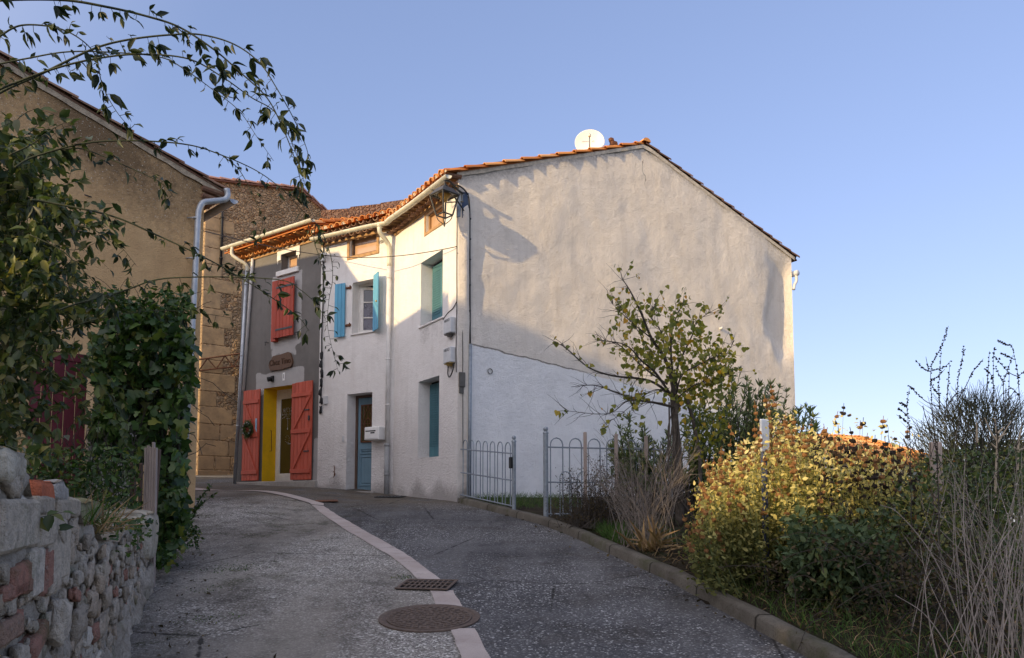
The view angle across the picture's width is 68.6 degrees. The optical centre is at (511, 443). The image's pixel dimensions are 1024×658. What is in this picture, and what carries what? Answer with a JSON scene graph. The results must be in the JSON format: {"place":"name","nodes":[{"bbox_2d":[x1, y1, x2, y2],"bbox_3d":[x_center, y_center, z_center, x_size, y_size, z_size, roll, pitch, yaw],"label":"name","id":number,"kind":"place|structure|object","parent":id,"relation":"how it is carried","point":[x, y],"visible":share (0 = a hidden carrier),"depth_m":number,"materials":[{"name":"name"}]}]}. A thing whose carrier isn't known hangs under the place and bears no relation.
{"place":"outdoors","nodes":[
{"label":"outdoors","id":0,"kind":"place"},
{"bbox_2d":[196,476,231,478],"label":"pavement","id":1,"kind":"structure","parent":0,"point":[201,477],"depth_m":22.02,"materials":[{"name":"concrete"}]},
{"bbox_2d":[130,474,806,657],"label":"road","id":2,"kind":"structure","parent":0,"point":[317,584],"depth_m":6.75,"materials":[{"name":"grey asphalt"}]},
{"bbox_2d":[178,483,217,549],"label":"roadside weed","id":3,"kind":"object","parent":2,"relation":"on","point":[193,532],"visible":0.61,"depth_m":8.39,"materials":[{"name":"green plant"}]},
{"bbox_2d":[195,488,323,504],"bbox_3d":[-6.104,1.048,15.874,8.047,0.458,0.514,-4,-6,44],"label":"paving strip","id":4,"kind":"object","parent":2,"relation":"on","point":[301,498],"visible":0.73,"depth_m":13.94,"materials":[{"name":"concrete"}]},
{"bbox_2d":[314,499,337,501],"bbox_3d":[-3.390,1.036,13.641,0.445,0.046,0.373,1,-4,-13],"label":"valve cover","id":5,"kind":"object","parent":4,"relation":"on","point":[334,500],"visible":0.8,"depth_m":13.60,"materials":[{"name":"orange metal"}]},
{"bbox_2d":[173,560,413,623],"bbox_3d":[-1.679,1.342,6.522,4.108,0.405,2.163,-2,-5,22],"label":"road moss","id":6,"kind":"object","parent":2,"relation":"on","point":[236,588],"visible":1,"depth_m":7.23,"materials":[{"name":"green plant"}]},
{"bbox_2d":[374,495,405,497],"bbox_3d":[-2.500,1.081,15.372,0.581,0.046,0.294,-1,-4,16],"label":"floor grate","id":7,"kind":"object","parent":2,"relation":"on","point":[391,496],"visible":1,"depth_m":15.26,"materials":[{"name":"metal"}]},
{"bbox_2d":[312,505,490,657],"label":"paving strip","id":8,"kind":"object","parent":2,"relation":"on","point":[468,643],"visible":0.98,"depth_m":7.39,"materials":[{"name":"concrete"}]},
{"bbox_2d":[394,578,457,589],"bbox_3d":[-0.788,1.305,6.962,0.500,0.059,0.398,-1,-4,10],"label":"drain grate","id":9,"kind":"object","parent":2,"relation":"on","point":[432,584],"visible":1,"depth_m":6.93,"materials":[{"name":"metal"}]},
{"bbox_2d":[378,604,479,632],"bbox_3d":[-0.645,1.358,5.864,0.790,0.100,0.786,0,-4,0],"label":"manhole cover","id":10,"kind":"object","parent":2,"relation":"on","point":[427,618],"visible":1,"depth_m":5.81,"materials":[{"name":"metal"}]},
{"bbox_2d":[151,515,782,657],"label":"fallen leaves","id":11,"kind":"object","parent":2,"relation":"on","point":[274,656],"visible":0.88,"depth_m":6.35,"materials":[{"name":"brown plant"}]},
{"bbox_2d":[657,496,1023,653],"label":"dead bramble","id":12,"kind":"object","parent":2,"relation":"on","point":[900,572],"visible":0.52,"depth_m":5.36,"materials":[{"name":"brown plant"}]},
{"bbox_2d":[0,0,1023,521],"label":"sky","id":13,"kind":"structure","parent":0,"point":[881,142],"materials":[{"name":"blue"}]},
{"bbox_2d":[162,488,1023,657],"bbox_3d":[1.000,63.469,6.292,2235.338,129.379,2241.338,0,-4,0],"label":"ground","id":14,"kind":"structure","parent":0,"point":[539,511],"depth_m":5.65,"materials":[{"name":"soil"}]},
{"bbox_2d":[27,349,88,497],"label":"garden gate","id":15,"kind":"structure","parent":14,"relation":"on","point":[66,418],"depth_m":8.67,"materials":[{"name":"red"}]},
{"bbox_2d":[0,446,158,657],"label":"rubble wall","id":16,"kind":"structure","parent":14,"relation":"on","point":[79,589],"depth_m":3.02,"materials":[{"name":"stone"}]},
{"bbox_2d":[0,447,26,482],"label":"stone block","id":17,"kind":"structure","parent":16,"relation":"on","point":[13,464],"depth_m":2.21,"materials":[{"name":"grey stone"}]},
{"bbox_2d":[29,479,54,498],"bbox_3d":[-1.750,0.178,2.679,0.166,0.097,0.270,2,-5,-21],"label":"brick","id":18,"kind":"object","parent":16,"relation":"on","point":[41,488],"visible":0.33,"depth_m":2.63,"materials":[{"name":"brick"}]},
{"bbox_2d":[43,479,68,499],"bbox_3d":[-1.867,0.193,2.981,0.156,0.105,0.319,2,-5,-24],"label":"brick","id":19,"kind":"object","parent":16,"relation":"on","point":[61,490],"visible":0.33,"depth_m":2.93,"materials":[{"name":"grey stone"}]},
{"bbox_2d":[76,498,101,523],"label":"stone block","id":20,"kind":"structure","parent":16,"relation":"on","point":[87,505],"depth_m":3.99,"materials":[{"name":"grey stone"}]},
{"bbox_2d":[72,493,131,526],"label":"wall grass","id":21,"kind":"structure","parent":16,"relation":"on","point":[93,515],"depth_m":3.90,"materials":[{"name":"green plant"}]},
{"bbox_2d":[74,487,152,533],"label":"dry grass","id":22,"kind":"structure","parent":16,"relation":"on","point":[103,525],"depth_m":4.33,"materials":[{"name":"plant"}]},
{"bbox_2d":[93,515,158,556],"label":"wall creeper","id":23,"kind":"object","parent":16,"relation":"attached to","point":[149,521],"depth_m":5.18,"materials":[{"name":"green plant"}]},
{"bbox_2d":[143,442,157,586],"bbox_3d":[-3.365,0.655,6.968,0.133,1.340,0.035,0,-4,0],"label":"wooden stake","id":24,"kind":"object","parent":16,"relation":"on","point":[150,472],"visible":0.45,"depth_m":6.98,"materials":[{"name":"grey wood"}]},
{"bbox_2d":[157,449,160,504],"bbox_3d":[-3.386,0.388,7.138,0.060,0.668,0.035,0,-4,0],"label":"wooden stake","id":25,"kind":"object","parent":16,"relation":"on","point":[159,460],"visible":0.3,"depth_m":7.14,"materials":[{"name":"grey wood"}]},
{"bbox_2d":[0,0,350,531],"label":"rambling rose","id":26,"kind":"object","parent":16,"relation":"on","point":[30,273],"visible":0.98,"depth_m":4.54,"materials":[{"name":"plant"}]},
{"bbox_2d":[24,406,148,511],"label":"undergrowth","id":27,"kind":"object","parent":14,"relation":"on","point":[94,453],"visible":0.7,"depth_m":6.96,"materials":[{"name":"green plant"}]},
{"bbox_2d":[130,462,135,505],"bbox_3d":[-3.730,0.430,7.386,0.070,0.586,0.035,0,-4,0],"label":"wooden stake","id":28,"kind":"object","parent":27,"relation":"on","point":[132,485],"visible":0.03,"depth_m":7.37,"materials":[{"name":"grey wood"}]},
{"bbox_2d":[138,463,142,508],"bbox_3d":[-3.757,0.455,7.585,0.032,0.523,0.035,0,-4,0],"label":"wooden stake","id":29,"kind":"object","parent":27,"relation":"on","point":[141,481],"visible":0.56,"depth_m":7.58,"materials":[{"name":"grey wood"}]},
{"bbox_2d":[85,414,135,509],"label":"garden wall","id":30,"kind":"structure","parent":14,"relation":"on","point":[87,448],"depth_m":9.24,"materials":[{"name":"grey stone"}]},
{"bbox_2d":[0,50,237,508],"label":"ochre house","id":31,"kind":"structure","parent":14,"relation":"on","point":[185,217],"depth_m":11.29,"materials":[{"name":"paint"}]},
{"bbox_2d":[84,194,456,257],"bbox_3d":[-4.990,-4.079,14.069,6.118,1.487,4.986,4,-6,-43],"label":"overhead wire","id":32,"kind":"object","parent":31,"relation":"attached to","point":[320,254],"visible":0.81,"depth_m":15.52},
{"bbox_2d":[71,277,237,572],"bbox_3d":[-3.900,-0.249,8.363,2.595,3.287,1.519,-3,-5,34],"label":"ivy","id":33,"kind":"object","parent":14,"relation":"on","point":[172,343],"visible":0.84,"depth_m":7.96,"materials":[{"name":"green plant"}]},
{"bbox_2d":[196,175,327,474],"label":"stone building","id":34,"kind":"structure","parent":14,"relation":"on","point":[217,406],"depth_m":24.51,"materials":[{"name":"brown stone"}]},
{"bbox_2d":[199,353,239,370],"bbox_3d":[-9.235,-2.651,24.109,1.670,0.844,0.050,4,-6,-40],"label":"iron truss","id":35,"kind":"object","parent":34,"relation":"attached to","point":[223,356],"visible":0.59,"depth_m":23.99,"materials":[{"name":"black metal"}]},
{"bbox_2d":[219,211,223,264],"bbox_3d":[-9.508,-7.142,24.580,0.111,2.571,0.111,2,-5,-22],"label":"dark pipe","id":36,"kind":"object","parent":34,"relation":"attached to","point":[221,237],"visible":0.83,"depth_m":24.52,"materials":[{"name":"black metal"}]},
{"bbox_2d":[220,217,353,486],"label":"grey house","id":37,"kind":"structure","parent":14,"relation":"on","point":[279,447],"depth_m":19.15,"materials":[{"name":"paint"}]},
{"bbox_2d":[241,419,254,440],"bbox_3d":[-6.833,-0.357,19.354,0.559,0.577,0.242,-3,-5,37],"label":"wreath","id":38,"kind":"object","parent":37,"relation":"hanging from","point":[250,427],"visible":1,"depth_m":19.30,"materials":[{"name":"green plant"}]},
{"bbox_2d":[267,376,273,381],"bbox_3d":[-6.130,-1.647,19.024,0.174,0.163,0.130,3,-5,-32],"label":"wall spotlight","id":39,"kind":"object","parent":37,"relation":"attached to","point":[271,378],"depth_m":19.00,"materials":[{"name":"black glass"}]},
{"bbox_2d":[268,352,293,370],"bbox_3d":[-5.822,-2.070,18.886,0.955,0.420,0.053,-3,-5,36],"label":"house sign","id":40,"kind":"object","parent":37,"relation":"attached to","point":[281,361],"visible":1,"depth_m":18.84,"materials":[{"name":"brown wood"}]},
{"bbox_2d":[275,388,292,480],"bbox_3d":[-5.636,-0.241,19.139,1.250,2.370,0.125,-3,-5,36],"label":"glass door","id":41,"kind":"structure","parent":37,"relation":"in","point":[284,400],"depth_m":19.35,"materials":[{"name":"white paint"}]},
{"bbox_2d":[288,255,296,267],"bbox_3d":[-5.498,-4.615,19.170,0.620,0.420,0.080,-3,-5,36],"label":"window frame","id":42,"kind":"structure","parent":37,"relation":"in","point":[292,260],"depth_m":19.27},
{"bbox_2d":[464,490,580,508],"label":"grass","id":43,"kind":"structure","parent":14,"relation":"on","point":[530,497],"depth_m":13.32,"materials":[{"name":"green plant"}]},
{"bbox_2d":[543,426,548,516],"bbox_3d":[0.500,0.424,11.099,0.086,1.368,0.086,0,-4,0],"label":"fence post","id":44,"kind":"object","parent":14,"relation":"on","point":[545,469],"visible":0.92,"depth_m":11.07,"materials":[{"name":"grey metal"}]},
{"bbox_2d":[310,137,799,501],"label":"white house","id":45,"kind":"structure","parent":14,"relation":"on","point":[556,236],"depth_m":16.07,"materials":[{"name":"paint"}]},
{"bbox_2d":[318,239,324,413],"bbox_3d":[-4.569,-2.834,18.022,0.121,4.265,0.094,0,-4,0],"label":"cable bundle","id":46,"kind":"object","parent":45,"relation":"attached to","point":[321,382],"visible":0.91,"depth_m":17.93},
{"bbox_2d":[320,252,326,261],"bbox_3d":[-4.527,-4.515,18.102,0.101,0.200,0.265,4,-6,-44],"label":"insulator box","id":47,"kind":"object","parent":45,"relation":"attached to","point":[324,258],"visible":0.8,"depth_m":18.11,"materials":[{"name":"plastic"}]},
{"bbox_2d":[323,396,327,404],"bbox_3d":[-4.434,-1.036,17.821,0.110,0.200,0.050,-3,-5,32],"label":"cable box","id":48,"kind":"object","parent":45,"relation":"attached to","point":[325,399],"visible":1,"depth_m":17.80,"materials":[{"name":"plastic"}]},
{"bbox_2d":[357,397,371,489],"bbox_3d":[-3.344,0.007,17.458,0.650,2.185,0.067,-3,-5,32],"label":"door","id":49,"kind":"structure","parent":45,"relation":"in","point":[365,404],"depth_m":17.51,"materials":[{"name":"blue wood"}]},
{"bbox_2d":[352,234,376,255],"bbox_3d":[-3.420,-4.687,17.612,0.840,0.510,0.090,-3,-5,32],"label":"attic window","id":50,"kind":"structure","parent":45,"relation":"in","point":[365,244],"depth_m":17.67,"materials":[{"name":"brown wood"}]},
{"bbox_2d":[359,283,372,332],"bbox_3d":[-3.323,-3.167,17.615,0.680,1.220,0.070,-3,-5,32],"label":"window frame","id":51,"kind":"structure","parent":45,"relation":"in","point":[369,284],"depth_m":17.75,"materials":[{"name":"white wood"}]},
{"bbox_2d":[365,426,384,440],"bbox_3d":[-3.068,-0.226,16.784,0.430,0.290,0.254,-3,-5,32],"label":"mailbox","id":52,"kind":"object","parent":45,"relation":"attached to","point":[377,433],"visible":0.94,"depth_m":16.67,"materials":[{"name":"white paint"}]},
{"bbox_2d":[365,428,376,438],"bbox_3d":[-3.131,-0.233,16.683,0.360,0.240,0.008,-3,-5,32],"label":"door","id":53,"kind":"structure","parent":52,"relation":"in","point":[367,434],"depth_m":16.68,"materials":[{"name":"white paint"}]},
{"bbox_2d":[429,212,441,229],"bbox_3d":[-1.508,-4.601,15.338,0.080,0.380,0.750,3,-5,-32],"label":"attic window","id":54,"kind":"structure","parent":45,"relation":"in","point":[433,221],"depth_m":15.55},
{"bbox_2d":[429,179,468,226],"bbox_3d":[-1.192,-4.482,14.076,0.720,0.938,0.794,0,-4,0],"label":"wall lantern","id":55,"kind":"object","parent":45,"relation":"attached to","point":[446,200],"depth_m":13.93,"materials":[{"name":"metal"}]},
{"bbox_2d":[443,346,455,376],"bbox_3d":[-1.187,-1.549,14.303,0.143,0.581,0.343,2,-5,-28],"label":"meter box","id":56,"kind":"object","parent":45,"relation":"attached to","point":[449,353],"visible":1,"depth_m":14.24,"materials":[{"name":"plastic"}]},
{"bbox_2d":[443,317,455,336],"bbox_3d":[-1.196,-2.226,14.370,0.146,0.360,0.300,3,-5,-32],"label":"meter box","id":57,"kind":"object","parent":45,"relation":"attached to","point":[449,326],"visible":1,"depth_m":14.27,"materials":[{"name":"plastic"}]},
{"bbox_2d":[456,217,462,407],"bbox_3d":[-0.989,-2.147,14.220,0.156,4.800,0.037,0,-4,-5],"label":"thin cable","id":58,"kind":"object","parent":45,"relation":"attached to","point":[456,317],"visible":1,"depth_m":14.22,"materials":[{"name":"grey plastic"}]},
{"bbox_2d":[452,184,470,342],"bbox_3d":[-0.988,-3.442,14.323,0.413,3.038,0.236,0,-4,0],"label":"black cable","id":59,"kind":"object","parent":45,"relation":"attached to","point":[469,262],"visible":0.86,"depth_m":14.38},
{"bbox_2d":[459,372,464,392],"bbox_3d":[-0.942,-1.150,14.145,0.120,0.400,0.050,3,-5,-31],"label":"junction plate","id":60,"kind":"object","parent":45,"relation":"attached to","point":[461,381],"visible":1,"depth_m":14.12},
{"bbox_2d":[467,344,471,497],"bbox_3d":[-0.798,-0.396,14.169,0.073,3.000,0.073,0,-4,0],"label":"cable conduit","id":61,"kind":"object","parent":45,"relation":"attached to","point":[469,390],"visible":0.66,"depth_m":14.17,"materials":[{"name":"grey metal"}]},
{"bbox_2d":[575,129,603,148],"bbox_3d":[1.690,-6.591,16.784,0.550,1.045,0.576,-4,-6,42],"label":"satellite dish","id":62,"kind":"object","parent":45,"relation":"on","point":[585,139],"visible":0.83,"depth_m":16.91,"materials":[{"name":"white metal"}]},
{"bbox_2d":[608,137,617,144],"bbox_3d":[2.302,-6.748,17.073,0.260,0.405,0.118,3,-5,-31],"label":"broken chimney","id":63,"kind":"object","parent":45,"relation":"on","point":[611,141],"visible":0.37,"depth_m":17.03,"materials":[{"name":"orange brick"}]},
{"bbox_2d":[583,432,586,506],"bbox_3d":[1.070,0.491,10.946,0.050,1.325,0.045,0,-4,0],"label":"wooden stake","id":64,"kind":"object","parent":14,"relation":"on","point":[585,450],"visible":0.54,"depth_m":10.95,"materials":[{"name":"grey wood"}]},
{"bbox_2d":[546,448,651,530],"bbox_3d":[1.216,0.630,10.270,1.553,1.161,1.342,0,-4,0],"label":"brown shrub","id":65,"kind":"object","parent":14,"relation":"on","point":[597,509],"visible":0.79,"depth_m":10.03,"materials":[{"name":"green plant"}]},
{"bbox_2d":[548,437,674,515],"bbox_3d":[1.525,0.507,11.419,2.151,1.170,0.026,1,-4,-18],"label":"iron fence","id":66,"kind":"object","parent":14,"relation":"on","point":[588,447],"visible":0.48,"depth_m":11.29,"materials":[{"name":"grey metal"}]},
{"bbox_2d":[614,434,618,514],"bbox_3d":[1.559,0.499,11.196,0.050,1.291,0.045,0,-4,0],"label":"wooden stake","id":67,"kind":"object","parent":14,"relation":"on","point":[615,444],"visible":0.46,"depth_m":11.21,"materials":[{"name":"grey wood"}]},
{"bbox_2d":[593,514,685,544],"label":"verge grass","id":68,"kind":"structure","parent":14,"relation":"on","point":[609,530],"depth_m":9.28,"materials":[{"name":"green plant"}]},
{"bbox_2d":[573,429,708,549],"bbox_3d":[1.563,0.511,9.172,1.633,1.475,2.324,0,-4,0],"label":"dry stem bush","id":69,"kind":"object","parent":14,"relation":"on","point":[645,512],"visible":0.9,"depth_m":8.90,"materials":[{"name":"brown plant"}]},
{"bbox_2d":[644,436,648,508],"bbox_3d":[2.045,0.509,11.396,0.050,1.258,0.045,0,-4,0],"label":"wooden stake","id":70,"kind":"object","parent":14,"relation":"on","point":[646,445],"visible":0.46,"depth_m":11.41,"materials":[{"name":"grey wood"}]},
{"bbox_2d":[543,261,756,525],"bbox_3d":[1.965,-0.716,10.385,3.137,3.708,2.031,0,-4,0],"label":"young tree","id":71,"kind":"object","parent":14,"relation":"on","point":[675,403],"visible":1,"depth_m":10.32,"materials":[{"name":"green plant"}]},
{"bbox_2d":[613,515,688,551],"bbox_3d":[1.606,0.991,8.331,0.966,0.425,0.608,0,-4,0],"label":"dry iris","id":72,"kind":"object","parent":14,"relation":"on","point":[651,544],"visible":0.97,"depth_m":8.32,"materials":[{"name":"plant"}]},
{"bbox_2d":[459,497,856,657],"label":"kerb","id":73,"kind":"structure","parent":14,"relation":"on","point":[772,626],"depth_m":6.48,"materials":[{"name":"concrete"}]},
{"bbox_2d":[511,435,515,509],"bbox_3d":[0.030,0.473,11.928,0.077,1.218,0.077,0,-4,0],"label":"fence post","id":74,"kind":"object","parent":73,"relation":"on","point":[513,441],"visible":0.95,"depth_m":11.90,"materials":[{"name":"grey metal"}]},
{"bbox_2d":[460,440,512,506],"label":"garden gate","id":75,"kind":"structure","parent":74,"relation":"attached to","point":[494,477],"depth_m":12.78,"materials":[{"name":"grey metal"}]},
{"bbox_2d":[599,366,822,516],"bbox_3d":[3.252,-0.089,11.904,3.870,2.528,1.850,0,-4,0],"label":"oleander","id":76,"kind":"object","parent":14,"relation":"on","point":[749,422],"visible":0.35,"depth_m":11.64,"materials":[{"name":"green plant"}]},
{"bbox_2d":[759,419,769,583],"bbox_3d":[2.268,0.524,6.733,0.130,1.494,0.052,3,-5,-37],"label":"post","id":77,"kind":"object","parent":14,"relation":"on","point":[763,424],"visible":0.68,"depth_m":6.73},
{"bbox_2d":[556,517,1023,657],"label":"leaf litter","id":78,"kind":"object","parent":14,"relation":"on","point":[865,642],"visible":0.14,"depth_m":5.51,"materials":[{"name":"brown plant"}]},
{"bbox_2d":[678,385,949,599],"bbox_3d":[3.064,0.469,7.314,3.358,2.033,2.540,0,-4,0],"label":"seedhead shrub","id":79,"kind":"object","parent":14,"relation":"on","point":[788,476],"visible":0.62,"depth_m":6.54,"materials":[{"name":"yellow plant"}]},
{"bbox_2d":[607,532,1023,657],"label":"dry blades","id":80,"kind":"object","parent":14,"relation":"on","point":[874,614],"visible":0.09,"depth_m":5.37,"materials":[{"name":"plant"}]},
{"bbox_2d":[773,497,903,624],"bbox_3d":[2.576,0.884,5.959,0.930,0.946,1.279,-3,-5,31],"label":"grey green shrub","id":81,"kind":"object","parent":14,"relation":"on","point":[842,578],"visible":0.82,"depth_m":5.73,"materials":[{"name":"green leaf"},{"name":"twig"}]},
{"bbox_2d":[797,434,953,497],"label":"distant house","id":82,"kind":"structure","parent":14,"relation":"on","point":[846,438],"depth_m":33.63,"materials":[{"name":"paint"}]},
{"bbox_2d":[929,442,944,504],"bbox_3d":[3.977,0.276,7.024,0.109,0.588,0.050,0,-4,0],"label":"post","id":83,"kind":"object","parent":14,"relation":"on","point":[940,457],"visible":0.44,"depth_m":7.01,"materials":[{"name":"grey wood"}]},
{"bbox_2d":[871,396,1023,617],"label":"dark thicket","id":84,"kind":"object","parent":14,"relation":"on","point":[977,474],"visible":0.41,"depth_m":6.04,"materials":[{"name":"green plant"}]},
{"bbox_2d":[976,417,1023,497],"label":"pale branches","id":85,"kind":"object","parent":84,"relation":"attached to","point":[995,447],"visible":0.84,"depth_m":6.01,"materials":[{"name":"beige plant"}]},
{"bbox_2d":[872,380,1023,529],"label":"broom bush","id":86,"kind":"object","parent":14,"relation":"on","point":[974,406],"visible":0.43,"depth_m":8.14,"materials":[{"name":"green plant"}]},
{"bbox_2d":[881,407,1023,657],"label":"bare twig bush","id":87,"kind":"object","parent":14,"relation":"on","point":[1000,636],"visible":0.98,"depth_m":4.57,"materials":[{"name":"brown plant"}]},
{"bbox_2d":[897,327,1023,642],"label":"beaded stalks","id":88,"kind":"object","parent":14,"relation":"on","point":[957,393],"visible":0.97,"depth_m":5.24,"materials":[{"name":"brown plant"}]},
{"bbox_2d":[903,419,1023,522],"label":"hedge","id":89,"kind":"object","parent":14,"relation":"on","point":[984,490],"visible":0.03,"depth_m":11.21,"materials":[{"name":"green plant"}]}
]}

